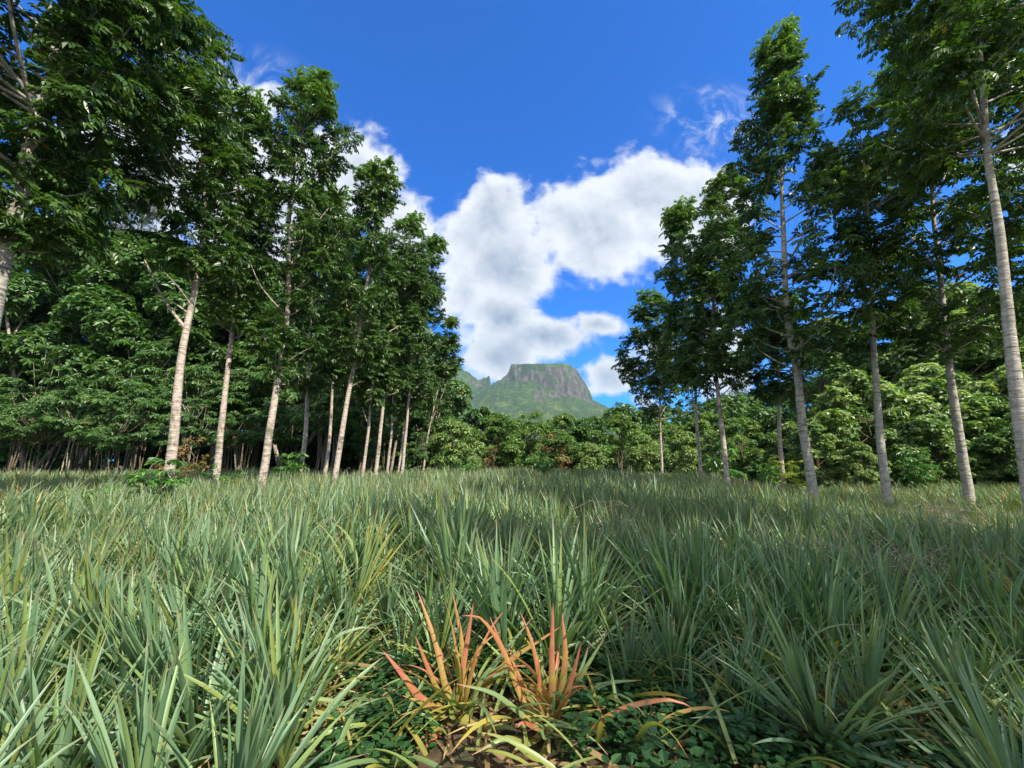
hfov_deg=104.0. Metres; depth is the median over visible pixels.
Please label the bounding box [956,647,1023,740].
pineapple plant
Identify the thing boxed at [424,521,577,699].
pineapple plant
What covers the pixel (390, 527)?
pineapple plant
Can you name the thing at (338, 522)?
pineapple plant
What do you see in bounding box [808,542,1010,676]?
pineapple plant
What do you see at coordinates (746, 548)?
pineapple plant
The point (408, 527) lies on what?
pineapple plant
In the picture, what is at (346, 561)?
pineapple plant
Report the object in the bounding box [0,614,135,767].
pineapple plant
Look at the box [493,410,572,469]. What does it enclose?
shrub
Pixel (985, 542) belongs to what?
pineapple plant
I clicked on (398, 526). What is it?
pineapple plant
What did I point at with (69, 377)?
young tree
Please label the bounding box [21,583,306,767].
pineapple plant
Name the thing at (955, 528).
pineapple plant
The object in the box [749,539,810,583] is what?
pineapple plant
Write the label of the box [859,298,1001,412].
leafy tree
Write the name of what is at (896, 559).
pineapple plant
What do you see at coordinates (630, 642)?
pineapple plant
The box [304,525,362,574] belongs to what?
pineapple plant
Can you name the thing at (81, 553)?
pineapple plant
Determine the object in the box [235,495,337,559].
pineapple plant
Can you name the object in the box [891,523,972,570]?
pineapple plant
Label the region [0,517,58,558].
pineapple plant
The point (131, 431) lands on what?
young tree
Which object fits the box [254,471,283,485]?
sapling
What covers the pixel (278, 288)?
forest tree
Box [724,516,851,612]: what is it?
pineapple plant
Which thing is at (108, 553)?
pineapple plant
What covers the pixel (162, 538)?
pineapple plant
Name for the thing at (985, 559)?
pineapple plant
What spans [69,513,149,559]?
pineapple plant
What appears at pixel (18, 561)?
pineapple plant
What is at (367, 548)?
pineapple plant
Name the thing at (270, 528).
pineapple plant
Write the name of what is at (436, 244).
plantation tree
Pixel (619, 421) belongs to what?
shrub
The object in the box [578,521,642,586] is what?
pineapple plant
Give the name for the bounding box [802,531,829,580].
pineapple plant
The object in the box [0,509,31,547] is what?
pineapple plant
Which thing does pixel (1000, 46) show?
plantation tree
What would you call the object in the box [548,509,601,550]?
pineapple plant
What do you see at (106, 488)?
sapling
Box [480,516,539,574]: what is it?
pineapple plant
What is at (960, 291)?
leafy tree
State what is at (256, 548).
pineapple plant
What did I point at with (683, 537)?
pineapple plant
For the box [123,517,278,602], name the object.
pineapple plant
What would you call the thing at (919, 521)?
pineapple plant
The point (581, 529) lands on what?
pineapple plant
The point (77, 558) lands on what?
pineapple plant
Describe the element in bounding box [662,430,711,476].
shrub
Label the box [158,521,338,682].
pineapple plant
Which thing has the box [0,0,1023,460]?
sky
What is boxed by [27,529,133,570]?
pineapple plant
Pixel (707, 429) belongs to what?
shrub
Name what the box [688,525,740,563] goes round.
pineapple plant
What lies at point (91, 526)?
pineapple plant
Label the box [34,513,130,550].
pineapple plant
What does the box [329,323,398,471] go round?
forest tree
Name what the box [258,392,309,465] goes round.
young tree
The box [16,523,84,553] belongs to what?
pineapple plant
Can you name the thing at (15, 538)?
pineapple plant
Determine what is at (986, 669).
pineapple plant
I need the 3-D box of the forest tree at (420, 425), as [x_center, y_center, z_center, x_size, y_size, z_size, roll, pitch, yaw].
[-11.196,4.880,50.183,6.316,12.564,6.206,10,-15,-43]
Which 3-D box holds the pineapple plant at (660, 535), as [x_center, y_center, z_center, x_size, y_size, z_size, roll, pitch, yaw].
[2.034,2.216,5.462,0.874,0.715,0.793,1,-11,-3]
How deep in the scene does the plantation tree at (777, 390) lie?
17.18 m
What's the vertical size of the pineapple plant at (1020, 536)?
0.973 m
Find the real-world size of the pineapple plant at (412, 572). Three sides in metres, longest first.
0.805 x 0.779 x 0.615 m
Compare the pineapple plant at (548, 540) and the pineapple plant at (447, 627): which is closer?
the pineapple plant at (447, 627)
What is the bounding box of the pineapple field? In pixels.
[0,464,1023,667]
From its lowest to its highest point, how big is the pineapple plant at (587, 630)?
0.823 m
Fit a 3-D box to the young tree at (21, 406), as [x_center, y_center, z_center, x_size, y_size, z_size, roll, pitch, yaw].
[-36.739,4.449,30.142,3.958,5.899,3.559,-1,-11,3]
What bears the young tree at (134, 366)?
on the ground at (463, 756)
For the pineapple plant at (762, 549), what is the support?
on the ground at (463, 756)
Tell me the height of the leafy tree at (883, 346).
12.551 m
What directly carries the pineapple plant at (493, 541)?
on the ground at (463, 756)
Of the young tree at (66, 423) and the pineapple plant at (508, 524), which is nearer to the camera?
the pineapple plant at (508, 524)
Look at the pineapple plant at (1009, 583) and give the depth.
3.08 m
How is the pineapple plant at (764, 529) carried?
on the ground at (463, 756)
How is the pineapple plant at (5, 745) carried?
on the ground at (463, 756)
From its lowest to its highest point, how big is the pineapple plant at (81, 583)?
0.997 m
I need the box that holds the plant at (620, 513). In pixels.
[575,500,683,545]
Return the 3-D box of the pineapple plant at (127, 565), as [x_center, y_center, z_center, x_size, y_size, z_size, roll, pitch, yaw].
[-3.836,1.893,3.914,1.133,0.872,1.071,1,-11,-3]
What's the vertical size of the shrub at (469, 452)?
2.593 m
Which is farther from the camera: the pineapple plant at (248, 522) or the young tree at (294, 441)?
the young tree at (294, 441)
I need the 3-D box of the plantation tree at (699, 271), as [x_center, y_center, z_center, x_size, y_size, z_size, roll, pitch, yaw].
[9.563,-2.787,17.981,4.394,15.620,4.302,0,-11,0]
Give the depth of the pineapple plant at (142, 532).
5.13 m
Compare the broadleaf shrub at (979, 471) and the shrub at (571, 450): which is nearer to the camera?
the broadleaf shrub at (979, 471)
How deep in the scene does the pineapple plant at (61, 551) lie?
4.61 m
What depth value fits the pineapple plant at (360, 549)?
4.26 m
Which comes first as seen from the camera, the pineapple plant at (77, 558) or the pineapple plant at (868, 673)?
the pineapple plant at (868, 673)
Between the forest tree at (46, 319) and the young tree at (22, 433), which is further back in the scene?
the forest tree at (46, 319)
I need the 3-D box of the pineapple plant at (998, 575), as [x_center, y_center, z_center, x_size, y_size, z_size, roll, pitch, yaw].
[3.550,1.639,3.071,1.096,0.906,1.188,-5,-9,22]
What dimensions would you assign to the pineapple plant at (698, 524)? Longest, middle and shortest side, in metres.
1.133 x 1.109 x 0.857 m
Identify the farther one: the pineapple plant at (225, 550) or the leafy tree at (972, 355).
the leafy tree at (972, 355)
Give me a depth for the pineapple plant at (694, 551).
3.39 m
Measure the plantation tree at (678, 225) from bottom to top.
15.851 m
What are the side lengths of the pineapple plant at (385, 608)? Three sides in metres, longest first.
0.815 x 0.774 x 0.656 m
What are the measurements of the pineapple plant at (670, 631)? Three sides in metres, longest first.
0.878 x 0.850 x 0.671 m
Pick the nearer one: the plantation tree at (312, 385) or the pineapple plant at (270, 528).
the pineapple plant at (270, 528)
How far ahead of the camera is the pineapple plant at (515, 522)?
5.05 m
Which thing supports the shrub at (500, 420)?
on the ground at (463, 756)
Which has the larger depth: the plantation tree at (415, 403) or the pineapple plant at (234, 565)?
the plantation tree at (415, 403)
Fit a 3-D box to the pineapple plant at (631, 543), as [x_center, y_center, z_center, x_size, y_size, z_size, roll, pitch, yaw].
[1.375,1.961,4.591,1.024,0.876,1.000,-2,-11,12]
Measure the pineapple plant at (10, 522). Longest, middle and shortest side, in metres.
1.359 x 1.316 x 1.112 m
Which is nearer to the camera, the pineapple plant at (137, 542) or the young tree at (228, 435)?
the pineapple plant at (137, 542)
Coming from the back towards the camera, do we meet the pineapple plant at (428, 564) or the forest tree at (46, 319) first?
the forest tree at (46, 319)
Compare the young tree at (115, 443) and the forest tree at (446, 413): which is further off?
the forest tree at (446, 413)
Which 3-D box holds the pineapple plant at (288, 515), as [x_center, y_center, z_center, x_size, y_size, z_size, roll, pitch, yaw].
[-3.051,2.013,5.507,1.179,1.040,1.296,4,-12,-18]
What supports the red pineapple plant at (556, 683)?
on the ground at (463, 756)
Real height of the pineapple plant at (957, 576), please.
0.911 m
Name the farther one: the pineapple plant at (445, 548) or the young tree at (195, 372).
the young tree at (195, 372)
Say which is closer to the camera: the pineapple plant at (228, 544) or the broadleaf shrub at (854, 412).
the pineapple plant at (228, 544)
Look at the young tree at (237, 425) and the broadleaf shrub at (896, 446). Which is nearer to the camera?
the broadleaf shrub at (896, 446)
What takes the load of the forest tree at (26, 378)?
on the ground at (463, 756)
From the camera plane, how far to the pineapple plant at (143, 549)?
4.03 m
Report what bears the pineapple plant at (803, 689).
on the ground at (463, 756)
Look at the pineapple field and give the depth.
8.48 m
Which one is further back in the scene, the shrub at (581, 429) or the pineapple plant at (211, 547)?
the shrub at (581, 429)
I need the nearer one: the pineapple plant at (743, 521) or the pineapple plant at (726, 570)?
the pineapple plant at (726, 570)
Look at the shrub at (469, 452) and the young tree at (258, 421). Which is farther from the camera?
the shrub at (469, 452)
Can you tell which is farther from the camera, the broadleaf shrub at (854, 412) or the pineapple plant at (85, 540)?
the broadleaf shrub at (854, 412)
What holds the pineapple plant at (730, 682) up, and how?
on the ground at (463, 756)
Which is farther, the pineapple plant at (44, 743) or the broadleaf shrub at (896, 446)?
the broadleaf shrub at (896, 446)
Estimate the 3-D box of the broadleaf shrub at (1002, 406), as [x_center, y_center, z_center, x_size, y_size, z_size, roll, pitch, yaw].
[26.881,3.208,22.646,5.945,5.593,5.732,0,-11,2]
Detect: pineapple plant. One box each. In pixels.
[0,504,38,539]
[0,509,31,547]
[0,513,53,567]
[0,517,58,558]
[0,522,31,571]
[0,525,106,652]
[0,527,72,577]
[0,532,164,672]
[0,538,70,616]
[0,543,187,679]
[0,547,84,634]
[0,575,78,703]
[0,576,134,759]
[0,600,213,767]
[0,608,115,723]
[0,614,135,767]
[0,663,107,767]
[0,668,92,767]
[1,537,74,591]
[2,551,85,624]
[3,590,74,674]
[4,533,83,573]
[4,537,119,637]
[4,548,59,597]
[7,549,180,684]
[7,550,239,734]
[9,522,153,592]
[9,531,80,577]
[12,556,242,721]
[15,551,190,689]
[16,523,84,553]
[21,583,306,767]
[24,515,99,558]
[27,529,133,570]
[28,517,177,581]
[31,524,97,577]
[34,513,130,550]
[42,551,194,641]
[46,512,125,548]
[47,526,107,562]
[47,633,266,767]
[50,535,184,598]
[54,542,111,580]
[60,495,214,579]
[68,527,194,591]
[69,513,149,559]
[69,517,164,571]
[80,564,258,747]
[86,519,160,585]
[88,553,237,659]
[103,520,138,545]
[104,512,237,613]
[108,512,162,556]
[115,505,190,537]
[123,500,271,611]
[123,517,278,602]
[128,505,229,579]
[132,513,191,552]
[134,497,244,573]
[134,523,186,566]
[142,506,314,637]
[142,520,191,550]
[148,561,369,761]
[148,638,389,767]
[153,517,201,538]
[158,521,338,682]
[158,551,249,650]
[159,523,223,571]
[161,528,407,669]
[168,571,384,767]
[170,510,303,605]
[176,506,375,662]
[176,509,217,539]
[186,528,323,608]
[189,497,251,537]
[213,586,390,744]
[214,509,241,549]
[217,492,304,550]
[218,487,298,538]
[223,504,343,584]
[223,508,314,560]
[225,515,306,572]
[226,525,356,601]
[229,509,277,549]
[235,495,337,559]
[253,495,363,581]
[254,494,327,533]
[262,493,327,537]
[263,510,320,542]
[268,537,416,633]
[287,615,376,706]
[296,520,386,594]
[297,536,365,622]
[298,509,427,615]
[303,575,393,671]
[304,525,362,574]
[306,516,395,591]
[307,496,390,557]
[308,506,367,549]
[310,507,371,548]
[311,497,360,544]
[314,500,416,577]
[326,483,407,540]
[329,501,430,585]
[349,583,472,686]
[355,484,423,550]
[355,556,433,642]
[356,490,444,588]
[368,557,524,686]
[372,493,468,587]
[372,493,522,627]
[372,548,434,602]
[379,550,439,612]
[379,559,468,655]
[380,500,506,598]
[383,486,535,592]
[383,590,559,753]
[385,503,422,558]
[386,489,480,579]
[395,501,503,559]
[396,506,434,551]
[400,514,441,567]
[408,530,542,632]
[419,523,520,627]
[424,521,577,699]
[443,510,564,613]
[445,502,493,532]
[450,516,562,628]
[451,521,648,700]
[454,521,563,661]
[458,608,690,765]
[465,522,512,570]
[468,516,495,545]
[477,503,541,569]
[479,507,546,569]
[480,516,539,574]
[481,513,531,556]
[484,507,535,567]
[485,499,555,562]
[490,506,659,625]
[502,505,667,649]
[505,506,569,554]
[506,523,653,627]
[511,500,649,609]
[521,543,662,688]
[525,519,598,582]
[530,525,575,569]
[530,535,665,642]
[531,532,603,600]
[532,500,587,553]
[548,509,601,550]
[575,523,600,554]
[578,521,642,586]
[578,591,677,697]
[585,505,644,592]
[587,512,646,553]
[594,501,640,572]
[595,501,656,568]
[595,516,685,583]
[596,515,678,615]
[597,515,680,600]
[597,588,738,693]
[598,507,786,653]
[599,522,677,589]
[601,529,745,650]
[612,508,738,616]
[618,503,670,535]
[619,507,765,635]
[621,508,676,557]
[642,522,672,553]
[650,511,772,606]
[654,513,724,584]
[660,509,753,577]
[661,508,737,574]
[667,513,714,544]
[669,512,733,553]
[674,616,799,738]
[677,524,803,633]
[682,540,800,650]
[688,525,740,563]
[688,578,822,687]
[693,499,794,566]
[694,593,948,767]
[697,567,898,698]
[703,509,756,554]
[709,524,780,602]
[711,494,787,547]
[716,511,772,537]
[716,519,829,596]
[720,521,777,550]
[720,527,931,675]
[721,505,798,564]
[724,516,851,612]
[732,510,783,541]
[736,517,904,669]
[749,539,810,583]
[751,519,851,584]
[755,515,815,548]
[764,488,860,542]
[764,494,874,553]
[764,515,894,630]
[767,524,929,643]
[768,502,815,541]
[770,506,833,556]
[789,492,904,556]
[796,513,890,577]
[798,594,979,761]
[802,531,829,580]
[806,537,1007,660]
[808,516,951,634]
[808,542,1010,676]
[809,539,888,575]
[811,527,890,559]
[818,500,870,540]
[824,521,877,541]
[826,530,999,661]
[829,546,939,607]
[842,507,938,565]
[843,499,959,554]
[847,587,1023,742]
[848,507,928,552]
[858,629,1023,767]
[859,513,973,584]
[863,501,1007,593]
[868,527,978,616]
[871,504,958,549]
[874,605,1023,725]
[875,530,964,599]
[885,533,1023,658]
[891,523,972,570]
[897,509,960,550]
[900,537,1023,657]
[904,526,1006,603]
[924,654,1023,762]
[929,520,1019,566]
[929,525,1013,589]
[935,512,1023,579]
[938,524,1023,616]
[939,603,1023,686]
[940,549,1023,639]
[944,518,982,546]
[947,517,992,553]
[947,574,1022,668]
[952,664,1023,767]
[954,534,1011,588]
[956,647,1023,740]
[967,525,1023,613]
[974,508,1023,549]
[975,600,1023,687]
[977,522,1020,550]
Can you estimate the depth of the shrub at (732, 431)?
30.24 m
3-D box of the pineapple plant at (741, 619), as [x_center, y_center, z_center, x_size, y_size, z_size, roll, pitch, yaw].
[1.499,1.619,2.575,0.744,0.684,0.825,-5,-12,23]
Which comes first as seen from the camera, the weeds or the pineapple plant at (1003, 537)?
the weeds
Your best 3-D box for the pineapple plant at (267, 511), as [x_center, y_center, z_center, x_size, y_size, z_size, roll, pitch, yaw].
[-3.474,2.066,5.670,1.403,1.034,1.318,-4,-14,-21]
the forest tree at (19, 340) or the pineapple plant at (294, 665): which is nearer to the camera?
the pineapple plant at (294, 665)
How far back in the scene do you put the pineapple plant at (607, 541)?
4.43 m
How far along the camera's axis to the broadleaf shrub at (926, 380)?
24.71 m
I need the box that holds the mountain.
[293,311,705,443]
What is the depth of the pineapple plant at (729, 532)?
5.45 m
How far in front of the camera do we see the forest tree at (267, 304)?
36.81 m
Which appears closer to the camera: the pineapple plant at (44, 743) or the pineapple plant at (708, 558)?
the pineapple plant at (44, 743)
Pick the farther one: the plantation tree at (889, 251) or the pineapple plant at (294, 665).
the plantation tree at (889, 251)
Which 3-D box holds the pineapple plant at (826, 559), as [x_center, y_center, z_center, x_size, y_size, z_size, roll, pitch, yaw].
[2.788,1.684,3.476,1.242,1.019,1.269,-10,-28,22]
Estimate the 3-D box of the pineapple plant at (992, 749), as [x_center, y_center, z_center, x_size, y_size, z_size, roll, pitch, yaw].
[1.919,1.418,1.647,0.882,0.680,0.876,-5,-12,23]
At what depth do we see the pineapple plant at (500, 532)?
4.79 m
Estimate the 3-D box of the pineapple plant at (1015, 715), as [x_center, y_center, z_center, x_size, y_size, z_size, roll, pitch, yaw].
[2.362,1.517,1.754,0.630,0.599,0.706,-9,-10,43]
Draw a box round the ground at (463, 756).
[47,466,1023,767]
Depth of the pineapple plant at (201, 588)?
2.94 m
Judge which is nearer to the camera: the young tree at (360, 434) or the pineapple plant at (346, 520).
the pineapple plant at (346, 520)
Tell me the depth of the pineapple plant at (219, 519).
5.71 m
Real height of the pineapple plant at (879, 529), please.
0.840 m
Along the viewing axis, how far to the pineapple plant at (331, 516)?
5.90 m
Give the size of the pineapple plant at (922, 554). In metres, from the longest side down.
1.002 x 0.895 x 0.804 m
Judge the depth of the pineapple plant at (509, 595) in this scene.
3.07 m
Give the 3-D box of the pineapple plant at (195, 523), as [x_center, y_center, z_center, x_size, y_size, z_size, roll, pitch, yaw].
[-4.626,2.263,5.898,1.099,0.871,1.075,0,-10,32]
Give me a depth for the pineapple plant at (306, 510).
6.03 m
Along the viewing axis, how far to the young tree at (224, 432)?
32.75 m
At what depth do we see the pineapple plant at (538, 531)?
5.72 m
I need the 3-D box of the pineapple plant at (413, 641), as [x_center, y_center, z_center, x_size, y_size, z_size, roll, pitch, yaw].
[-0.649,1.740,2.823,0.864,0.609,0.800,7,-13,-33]
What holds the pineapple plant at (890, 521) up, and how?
on the ground at (463, 756)
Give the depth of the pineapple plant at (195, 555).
4.78 m
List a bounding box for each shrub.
[154,437,214,476]
[420,417,486,472]
[440,406,508,467]
[451,446,485,472]
[468,412,538,468]
[480,447,504,469]
[486,428,538,465]
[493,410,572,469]
[528,413,598,456]
[528,429,587,470]
[528,432,577,470]
[564,416,636,472]
[571,441,610,471]
[583,414,659,474]
[622,432,668,474]
[633,417,693,471]
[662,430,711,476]
[667,411,763,471]
[702,416,789,481]
[741,433,803,483]
[769,421,802,477]
[784,417,859,488]
[787,402,874,459]
[789,369,951,487]
[833,441,892,489]
[854,365,1014,482]
[860,400,972,488]
[894,433,976,486]
[947,392,1018,485]
[951,362,1023,468]
[968,428,1019,488]
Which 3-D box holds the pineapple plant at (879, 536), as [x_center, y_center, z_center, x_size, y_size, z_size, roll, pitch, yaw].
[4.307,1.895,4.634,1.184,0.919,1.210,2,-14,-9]
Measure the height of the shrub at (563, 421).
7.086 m
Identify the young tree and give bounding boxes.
[0,344,91,472]
[0,366,8,378]
[0,377,46,473]
[0,387,72,472]
[0,390,16,410]
[0,403,83,472]
[0,438,7,444]
[2,403,51,473]
[23,386,114,471]
[27,366,113,472]
[64,414,140,471]
[70,395,152,471]
[71,375,145,475]
[80,338,186,471]
[85,396,165,472]
[86,377,205,471]
[101,349,211,470]
[145,397,225,467]
[149,365,240,470]
[192,366,288,470]
[197,369,285,471]
[202,410,262,470]
[204,380,246,472]
[235,355,353,473]
[238,404,297,443]
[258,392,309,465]
[284,369,369,472]
[290,393,358,475]
[315,366,389,471]
[344,415,389,472]
[351,405,405,472]
[358,406,414,471]
[402,432,430,471]
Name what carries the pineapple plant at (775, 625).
on the ground at (463, 756)
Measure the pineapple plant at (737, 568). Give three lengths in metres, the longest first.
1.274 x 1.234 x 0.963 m
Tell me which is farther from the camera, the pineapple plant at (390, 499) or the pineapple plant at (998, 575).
the pineapple plant at (390, 499)
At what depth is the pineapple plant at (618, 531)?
5.17 m
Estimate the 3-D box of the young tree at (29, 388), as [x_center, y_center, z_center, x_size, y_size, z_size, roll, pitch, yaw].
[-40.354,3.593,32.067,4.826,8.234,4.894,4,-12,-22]
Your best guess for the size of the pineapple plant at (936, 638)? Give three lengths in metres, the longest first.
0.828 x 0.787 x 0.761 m
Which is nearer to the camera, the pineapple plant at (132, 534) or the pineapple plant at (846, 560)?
the pineapple plant at (846, 560)
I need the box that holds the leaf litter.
[164,587,1007,767]
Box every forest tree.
[0,233,121,472]
[1,210,53,394]
[9,262,40,325]
[19,231,158,470]
[34,230,221,471]
[97,244,216,468]
[160,279,277,472]
[204,272,298,471]
[234,289,333,471]
[316,299,357,472]
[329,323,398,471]
[389,363,430,470]
[400,380,446,464]
[421,399,454,464]
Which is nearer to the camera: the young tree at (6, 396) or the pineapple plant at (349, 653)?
the pineapple plant at (349, 653)
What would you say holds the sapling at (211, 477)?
on the ground at (463, 756)
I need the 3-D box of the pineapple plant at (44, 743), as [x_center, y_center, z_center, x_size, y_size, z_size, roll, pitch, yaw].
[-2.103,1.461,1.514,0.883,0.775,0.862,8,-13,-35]
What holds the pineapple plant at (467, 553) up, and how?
on the ground at (463, 756)
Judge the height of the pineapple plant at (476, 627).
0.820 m
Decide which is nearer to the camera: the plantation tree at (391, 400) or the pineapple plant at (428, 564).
the pineapple plant at (428, 564)
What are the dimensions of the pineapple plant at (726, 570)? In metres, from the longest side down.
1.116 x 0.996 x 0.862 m
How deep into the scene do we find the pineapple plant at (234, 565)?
3.39 m
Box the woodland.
[0,371,826,474]
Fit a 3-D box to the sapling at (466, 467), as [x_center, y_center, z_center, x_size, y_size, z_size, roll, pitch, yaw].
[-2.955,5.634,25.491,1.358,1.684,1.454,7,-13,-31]
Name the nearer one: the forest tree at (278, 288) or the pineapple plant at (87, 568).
the pineapple plant at (87, 568)
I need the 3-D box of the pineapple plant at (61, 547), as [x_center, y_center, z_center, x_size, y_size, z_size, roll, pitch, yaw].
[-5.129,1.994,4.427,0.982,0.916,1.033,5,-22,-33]
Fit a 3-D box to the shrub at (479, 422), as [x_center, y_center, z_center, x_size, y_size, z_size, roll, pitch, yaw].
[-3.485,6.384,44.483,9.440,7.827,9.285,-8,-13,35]
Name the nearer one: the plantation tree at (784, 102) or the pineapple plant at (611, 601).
the pineapple plant at (611, 601)
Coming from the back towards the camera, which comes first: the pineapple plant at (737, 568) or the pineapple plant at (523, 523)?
the pineapple plant at (523, 523)
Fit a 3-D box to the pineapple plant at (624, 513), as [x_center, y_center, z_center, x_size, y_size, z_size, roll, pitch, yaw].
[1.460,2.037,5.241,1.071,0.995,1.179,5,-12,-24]
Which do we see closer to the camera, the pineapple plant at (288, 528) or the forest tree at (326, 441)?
the pineapple plant at (288, 528)
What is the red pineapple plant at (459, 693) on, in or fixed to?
on the ground at (463, 756)
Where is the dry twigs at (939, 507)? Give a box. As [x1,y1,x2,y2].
[871,496,1006,536]
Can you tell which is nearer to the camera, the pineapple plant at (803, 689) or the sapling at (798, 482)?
the pineapple plant at (803, 689)
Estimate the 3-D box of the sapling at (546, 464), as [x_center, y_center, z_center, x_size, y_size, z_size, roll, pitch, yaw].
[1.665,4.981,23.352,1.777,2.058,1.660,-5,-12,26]
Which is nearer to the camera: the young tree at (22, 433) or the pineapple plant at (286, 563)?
the pineapple plant at (286, 563)
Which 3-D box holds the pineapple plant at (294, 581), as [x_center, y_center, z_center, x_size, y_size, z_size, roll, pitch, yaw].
[-1.632,1.554,3.002,1.306,1.006,1.238,-3,-11,15]
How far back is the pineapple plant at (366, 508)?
5.79 m
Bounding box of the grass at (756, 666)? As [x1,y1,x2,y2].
[0,482,1023,739]
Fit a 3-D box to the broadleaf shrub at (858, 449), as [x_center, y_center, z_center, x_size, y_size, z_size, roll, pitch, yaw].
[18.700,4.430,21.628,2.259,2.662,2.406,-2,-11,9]
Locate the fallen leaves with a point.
(346, 727)
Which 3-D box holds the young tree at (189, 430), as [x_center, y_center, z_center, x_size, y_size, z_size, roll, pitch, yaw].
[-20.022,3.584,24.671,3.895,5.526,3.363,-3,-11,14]
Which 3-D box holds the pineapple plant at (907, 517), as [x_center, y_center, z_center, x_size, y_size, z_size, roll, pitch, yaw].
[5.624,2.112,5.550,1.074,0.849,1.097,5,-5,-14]
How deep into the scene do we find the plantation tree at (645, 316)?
24.27 m
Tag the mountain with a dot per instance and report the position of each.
(548, 391)
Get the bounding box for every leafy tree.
[772,316,894,423]
[846,341,942,411]
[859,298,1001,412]
[869,280,1023,409]
[947,301,1023,404]
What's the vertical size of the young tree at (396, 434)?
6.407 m
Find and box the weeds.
[309,626,1022,767]
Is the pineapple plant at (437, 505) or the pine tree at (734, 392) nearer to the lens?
the pineapple plant at (437, 505)
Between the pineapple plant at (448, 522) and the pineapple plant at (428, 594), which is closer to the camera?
the pineapple plant at (428, 594)
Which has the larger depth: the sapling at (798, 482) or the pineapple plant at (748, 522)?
the sapling at (798, 482)
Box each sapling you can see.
[52,476,122,509]
[124,457,193,505]
[200,464,246,488]
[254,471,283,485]
[270,452,309,480]
[453,459,476,472]
[523,452,555,475]
[687,439,747,480]
[748,456,779,484]
[767,454,817,491]
[893,449,941,491]
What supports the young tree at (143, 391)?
on the ground at (463, 756)
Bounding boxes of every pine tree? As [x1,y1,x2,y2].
[63,164,140,470]
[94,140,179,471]
[728,374,770,430]
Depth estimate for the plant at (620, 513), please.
6.30 m
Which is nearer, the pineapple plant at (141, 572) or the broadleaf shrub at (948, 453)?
the pineapple plant at (141, 572)
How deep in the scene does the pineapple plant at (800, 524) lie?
4.94 m
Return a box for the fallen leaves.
[131,580,1023,767]
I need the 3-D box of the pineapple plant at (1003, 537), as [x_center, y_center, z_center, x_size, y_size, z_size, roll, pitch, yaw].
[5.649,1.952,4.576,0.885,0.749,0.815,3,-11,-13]
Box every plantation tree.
[0,0,245,326]
[91,56,266,500]
[189,83,282,482]
[227,64,364,492]
[273,177,372,475]
[305,217,364,473]
[308,155,405,482]
[345,248,410,477]
[365,210,437,476]
[378,271,431,472]
[386,233,448,473]
[388,302,440,473]
[420,315,464,471]
[611,287,708,472]
[650,195,738,476]
[672,161,768,485]
[696,12,893,501]
[744,293,814,489]
[794,86,957,506]
[822,28,1023,505]
[831,0,1023,513]
[891,0,1023,338]
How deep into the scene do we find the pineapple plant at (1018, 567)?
3.26 m
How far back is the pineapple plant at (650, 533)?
5.15 m
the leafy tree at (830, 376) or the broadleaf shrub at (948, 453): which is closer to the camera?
the broadleaf shrub at (948, 453)
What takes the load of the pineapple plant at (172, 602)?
on the ground at (463, 756)
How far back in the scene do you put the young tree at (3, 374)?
34.06 m
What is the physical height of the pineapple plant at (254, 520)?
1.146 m
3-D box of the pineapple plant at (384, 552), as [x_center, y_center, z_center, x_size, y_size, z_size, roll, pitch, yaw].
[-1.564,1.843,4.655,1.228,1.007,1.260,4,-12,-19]
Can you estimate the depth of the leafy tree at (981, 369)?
30.25 m
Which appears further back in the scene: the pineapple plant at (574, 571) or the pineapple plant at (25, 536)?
the pineapple plant at (25, 536)
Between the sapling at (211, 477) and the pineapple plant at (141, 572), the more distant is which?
the sapling at (211, 477)
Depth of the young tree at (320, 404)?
24.78 m
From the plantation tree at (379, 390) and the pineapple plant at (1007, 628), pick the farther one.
the plantation tree at (379, 390)
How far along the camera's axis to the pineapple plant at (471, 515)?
5.83 m
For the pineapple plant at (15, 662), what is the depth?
2.15 m
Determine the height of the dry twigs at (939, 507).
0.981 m
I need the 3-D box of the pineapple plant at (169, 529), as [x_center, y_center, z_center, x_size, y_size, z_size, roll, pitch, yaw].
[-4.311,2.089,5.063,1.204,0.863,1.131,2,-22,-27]
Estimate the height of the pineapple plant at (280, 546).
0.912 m
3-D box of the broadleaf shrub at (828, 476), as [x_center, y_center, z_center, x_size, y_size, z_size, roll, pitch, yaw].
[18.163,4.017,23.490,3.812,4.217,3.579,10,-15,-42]
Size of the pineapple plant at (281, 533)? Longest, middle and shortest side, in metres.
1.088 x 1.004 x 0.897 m
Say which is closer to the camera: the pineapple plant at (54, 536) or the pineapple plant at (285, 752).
the pineapple plant at (285, 752)
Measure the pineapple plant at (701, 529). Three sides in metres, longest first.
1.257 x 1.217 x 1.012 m
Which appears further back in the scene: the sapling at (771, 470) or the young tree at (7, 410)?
the young tree at (7, 410)
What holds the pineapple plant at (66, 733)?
on the ground at (463, 756)
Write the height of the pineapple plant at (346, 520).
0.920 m
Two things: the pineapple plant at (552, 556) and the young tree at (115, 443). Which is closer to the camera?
the pineapple plant at (552, 556)
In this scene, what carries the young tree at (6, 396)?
on the ground at (463, 756)
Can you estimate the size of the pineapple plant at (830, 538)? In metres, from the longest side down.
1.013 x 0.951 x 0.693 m
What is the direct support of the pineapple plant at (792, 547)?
on the ground at (463, 756)
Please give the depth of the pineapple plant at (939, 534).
4.46 m
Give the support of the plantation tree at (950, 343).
on the ground at (463, 756)
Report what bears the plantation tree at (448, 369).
on the ground at (463, 756)

